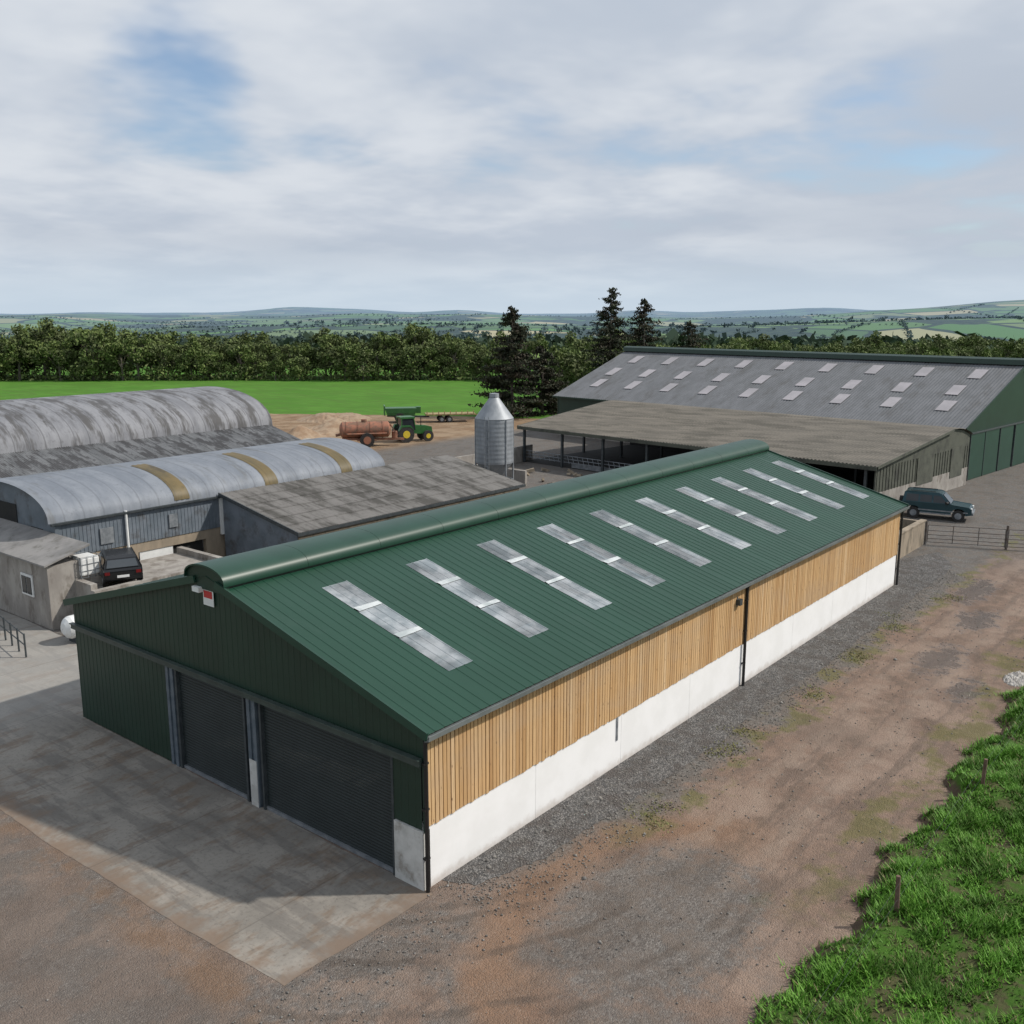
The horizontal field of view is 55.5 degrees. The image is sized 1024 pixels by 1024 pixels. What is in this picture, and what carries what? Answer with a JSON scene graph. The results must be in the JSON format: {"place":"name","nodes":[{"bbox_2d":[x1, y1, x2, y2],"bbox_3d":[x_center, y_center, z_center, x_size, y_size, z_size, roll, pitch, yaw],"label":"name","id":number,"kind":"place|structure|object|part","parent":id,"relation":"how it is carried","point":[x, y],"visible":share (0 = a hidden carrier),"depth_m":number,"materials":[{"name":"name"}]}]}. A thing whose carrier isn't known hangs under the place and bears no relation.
{"place":"outdoors","nodes":[
{"label":"outdoors","id":0,"kind":"place"},
{"bbox_2d":[0,386,300,477],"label":"hay barn","id":1,"kind":"structure","parent":0,"point":[47,434],"depth_m":68.43,"materials":[{"name":"grey metal"}]},
{"bbox_2d":[0,414,1023,1023],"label":"dirt track","id":2,"kind":"structure","parent":0,"point":[64,918],"depth_m":24.07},
{"bbox_2d":[75,546,221,596],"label":"raised concrete yard","id":3,"kind":"structure","parent":2,"relation":"on","point":[167,566],"depth_m":47.76,"materials":[{"name":"grey concrete"}]},
{"bbox_2d":[68,550,101,578],"bbox_3d":[-19.601,2.424,44.684,1.080,1.000,0.980,9,15,38],"label":"white ibc tank","id":4,"kind":"object","parent":3,"relation":"on","point":[88,563],"visible":0.82,"depth_m":44.38,"materials":[{"name":"plastic"}]},
{"bbox_2d":[98,547,142,586],"bbox_3d":[-18.648,2.429,46.127,1.730,1.508,3.996,-6,13,-26],"label":"dark hatchback car","id":5,"kind":"object","parent":3,"relation":"on","point":[120,564],"visible":0.73,"depth_m":44.63,"materials":[{"name":"black paint"}]},
{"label":"windows","id":6,"kind":"part","parent":5,"relation":"part of","materials":[{"name":"grey glass"}]},
{"bbox_2d":[0,437,384,559],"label":"arched shed","id":7,"kind":"structure","parent":2,"relation":"on","point":[151,508],"depth_m":51.35,"materials":[{"name":"grey metal"}]},
{"bbox_2d":[139,546,172,559],"bbox_3d":[-18.557,2.842,50.928,0.050,1.880,1.900,9,15,38],"label":"pale door","id":8,"kind":"structure","parent":7,"relation":"in","point":[158,552],"depth_m":50.74,"materials":[{"name":"white plastic"}]},
{"bbox_2d":[0,610,432,985],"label":"concrete apron","id":9,"kind":"object","parent":2,"relation":"on","point":[280,899],"visible":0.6,"depth_m":26.44,"materials":[{"name":"grey concrete"}]},
{"bbox_2d":[0,616,26,657],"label":"steel railing","id":10,"kind":"object","parent":9,"relation":"on","point":[11,634],"visible":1,"depth_m":41.04,"materials":[{"name":"grey metal"}]},
{"bbox_2d":[0,518,90,629],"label":"stone outbuilding","id":11,"kind":"structure","parent":9,"relation":"on","point":[39,572],"depth_m":44.38,"materials":[{"name":"grey concrete"}]},
{"bbox_2d":[21,575,31,594],"bbox_3d":[-22.133,3.320,44.347,0.860,0.800,0.025,9,15,38],"label":"window glass","id":12,"kind":"structure","parent":11,"relation":"in","point":[26,588],"depth_m":44.33,"materials":[{"name":"grey glass"}]},
{"bbox_2d":[20,572,34,596],"bbox_3d":[-22.105,3.313,44.381,1.100,1.000,0.055,9,15,38],"label":"window frame","id":13,"kind":"structure","parent":11,"relation":"in","point":[21,573],"depth_m":44.14,"materials":[{"name":"white plastic"}]},
{"bbox_2d":[60,615,75,642],"bbox_3d":[-18.551,4.872,42.289,1.000,1.350,2.000,9,15,38],"label":"white gas tank","id":14,"kind":"object","parent":9,"relation":"on","point":[67,631],"visible":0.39,"depth_m":41.50,"materials":[{"name":"metal"}]},
{"bbox_2d":[287,425,341,439],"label":"soil heap","id":15,"kind":"object","parent":2,"relation":"on","point":[301,432],"visible":0.3,"depth_m":103.95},
{"bbox_2d":[309,418,348,435],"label":"soil heap","id":16,"kind":"object","parent":2,"relation":"on","point":[329,428],"visible":0.24,"depth_m":114.16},
{"bbox_2d":[297,412,371,422],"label":"soil heap","id":17,"kind":"object","parent":2,"relation":"on","point":[326,417],"visible":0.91,"depth_m":126.55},
{"bbox_2d":[335,419,403,446],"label":"slurry tanker","id":18,"kind":"object","parent":2,"relation":"on","point":[365,432],"visible":0.97,"depth_m":102.29,"materials":[{"name":"orange paint"}]},
{"bbox_2d":[218,455,525,555],"bbox_3d":[-7.603,0.033,58.471,6.850,4.338,18.639,9,15,38],"label":"lean to shed","id":19,"kind":"object","parent":2,"relation":"on","point":[258,517],"visible":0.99,"depth_m":55.40,"materials":[{"name":"metal"}]},
{"bbox_2d":[383,405,428,421],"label":"green farm wagon","id":20,"kind":"object","parent":2,"relation":"on","point":[394,412],"visible":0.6,"depth_m":124.16,"materials":[{"name":"metal"}]},
{"bbox_2d":[392,415,433,442],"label":"tractor","id":21,"kind":"object","parent":2,"relation":"on","point":[406,428],"visible":0.95,"depth_m":106.22,"materials":[{"name":"metal"}]},
{"bbox_2d":[424,410,476,422],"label":"flat trailer","id":22,"kind":"object","parent":2,"relation":"on","point":[447,418],"visible":0.98,"depth_m":125.28,"materials":[{"name":"wood"}]},
{"bbox_2d":[63,439,909,892],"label":"cattle shed","id":23,"kind":"structure","parent":2,"relation":"on","point":[425,701],"depth_m":29.82,"materials":[{"name":"metal"}]},
{"bbox_2d":[179,672,246,793],"bbox_3d":[-8.927,6.519,29.118,3.400,3.240,0.010,9,15,38],"label":"roller door","id":24,"kind":"structure","parent":23,"relation":"in","point":[197,703],"depth_m":29.14,"materials":[{"name":"grey metal"}]},
{"bbox_2d":[263,706,392,866],"bbox_3d":[-4.958,7.165,25.981,5.300,3.240,0.010,9,15,38],"label":"roller door","id":25,"kind":"structure","parent":23,"relation":"in","point":[315,812],"depth_m":25.89,"materials":[{"name":"grey metal"}]},
{"bbox_2d":[455,444,532,485],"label":"concrete yard wall","id":26,"kind":"structure","parent":2,"relation":"on","point":[520,476],"depth_m":86.57,"materials":[{"name":"grey concrete"}]},
{"bbox_2d":[475,393,513,479],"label":"feed silo","id":27,"kind":"object","parent":2,"relation":"on","point":[494,435],"visible":0.87,"depth_m":74.23,"materials":[{"name":"metal"}]},
{"bbox_2d":[21,568,1023,1023],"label":"loose stones","id":28,"kind":"object","parent":2,"relation":"on","point":[677,770],"visible":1,"depth_m":30.16,"materials":[{"name":"gravel"}]},
{"bbox_2d":[525,468,582,483],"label":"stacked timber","id":29,"kind":"object","parent":2,"relation":"on","point":[547,470],"visible":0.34,"depth_m":85.33,"materials":[{"name":"wood"}]},
{"bbox_2d":[442,552,951,884],"bbox_3d":[12.228,5.890,40.644,2.996,0.001,43.549,9,14,36],"label":"gravel strip","id":30,"kind":"object","parent":2,"relation":"on","point":[909,567],"visible":0.81,"depth_m":32.20,"materials":[{"name":"grey gravel"}]},
{"bbox_2d":[517,400,973,499],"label":"open cattle lean to","id":31,"kind":"object","parent":2,"relation":"on","point":[893,460],"visible":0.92,"depth_m":80.92,"materials":[{"name":"grey concrete"}]},
{"bbox_2d":[916,446,963,485],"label":"end doors","id":32,"kind":"structure","parent":31,"relation":"in","point":[925,466],"depth_m":74.57,"materials":[{"name":"grey metal"}]},
{"bbox_2d":[552,346,1023,480],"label":"long grain shed","id":33,"kind":"structure","parent":2,"relation":"on","point":[981,399],"depth_m":94.56,"materials":[{"name":"grey metal"}]},
{"bbox_2d":[968,423,1023,479],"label":"sliding doors","id":34,"kind":"structure","parent":33,"relation":"in","point":[992,437],"depth_m":85.81,"materials":[{"name":"green metal"}]},
{"bbox_2d":[624,592,966,835],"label":"track weeds","id":35,"kind":"object","parent":2,"relation":"on","point":[655,821],"visible":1,"depth_m":32.71,"materials":[{"name":"green plant"}]},
{"bbox_2d":[897,518,926,559],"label":"block wall","id":36,"kind":"structure","parent":2,"relation":"on","point":[912,538],"depth_m":57.81,"materials":[{"name":"beige concrete"}]},
{"bbox_2d":[804,712,1022,1023],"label":"wire fence","id":37,"kind":"object","parent":2,"relation":"on","point":[899,880],"visible":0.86,"depth_m":22.42,"materials":[{"name":"wood"},{"name":"steel wire"}]},
{"bbox_2d":[899,487,974,521],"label":"off road car","id":38,"kind":"object","parent":2,"relation":"on","point":[929,500],"visible":0.92,"depth_m":66.66,"materials":[{"name":"teal paint"}]},
{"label":"windows","id":39,"kind":"part","parent":38,"relation":"part of","materials":[{"name":"black glass"}]},
{"bbox_2d":[924,521,1023,549],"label":"field gate","id":40,"kind":"structure","parent":2,"relation":"on","point":[1006,534],"depth_m":58.67,"materials":[{"name":"metal"}]},
{"bbox_2d":[1003,671,1023,686],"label":"stone pile","id":41,"kind":"object","parent":2,"relation":"on","point":[1014,679],"visible":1,"depth_m":37.50,"materials":[{"name":"white stone"}]},
{"bbox_2d":[0,300,1023,418],"bbox_3d":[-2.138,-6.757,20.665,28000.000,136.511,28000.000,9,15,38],"label":"ground","id":42,"kind":"structure","parent":0,"point":[317,395],"depth_m":1475.42,"materials":[{"name":"green plant"}]},
{"bbox_2d":[0,317,518,381],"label":"background tree row","id":43,"kind":"object","parent":42,"relation":"on","point":[48,346],"visible":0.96,"depth_m":202.37,"materials":[{"name":"green plant"}]},
{"bbox_2d":[468,305,553,416],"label":"spruce tree","id":44,"kind":"object","parent":42,"relation":"on","point":[515,368],"visible":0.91,"depth_m":129.85,"materials":[{"name":"green plant"}]},
{"bbox_2d":[0,304,1023,354],"bbox_3d":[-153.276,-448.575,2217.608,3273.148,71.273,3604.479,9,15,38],"label":"distant hedgerows","id":45,"kind":"object","parent":42,"relation":"on","point":[673,337],"visible":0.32,"depth_m":1367.62,"materials":[{"name":"green plant"}]},
{"bbox_2d":[513,345,568,417],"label":"spruce tree","id":46,"kind":"object","parent":42,"relation":"on","point":[549,388],"visible":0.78,"depth_m":133.70,"materials":[{"name":"green plant"}]},
{"bbox_2d":[577,287,639,370],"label":"pine tree","id":47,"kind":"object","parent":42,"relation":"on","point":[610,344],"visible":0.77,"depth_m":141.80,"materials":[{"name":"green plant"}]},
{"bbox_2d":[619,298,665,346],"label":"pine tree","id":48,"kind":"object","parent":42,"relation":"on","point":[641,329],"visible":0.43,"depth_m":142.89,"materials":[{"name":"green plant"}]},
{"bbox_2d":[677,320,709,347],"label":"pine tree","id":49,"kind":"object","parent":42,"relation":"on","point":[690,343],"visible":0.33,"depth_m":148.41,"materials":[{"name":"green plant"}]},
{"bbox_2d":[520,329,1023,390],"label":"farm shelter trees","id":50,"kind":"object","parent":42,"relation":"on","point":[571,368],"visible":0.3,"depth_m":191.51,"materials":[{"name":"green plant"}]},
{"bbox_2d":[748,685,1023,1023],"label":"grass verge","id":51,"kind":"object","parent":42,"relation":"on","point":[945,945],"depth_m":21.97,"materials":[{"name":"plant"}]},
{"bbox_2d":[0,0,1023,313],"label":"sky","id":52,"kind":"structure","parent":0,"point":[157,156],"materials":[{"name":"white"}]}
]}

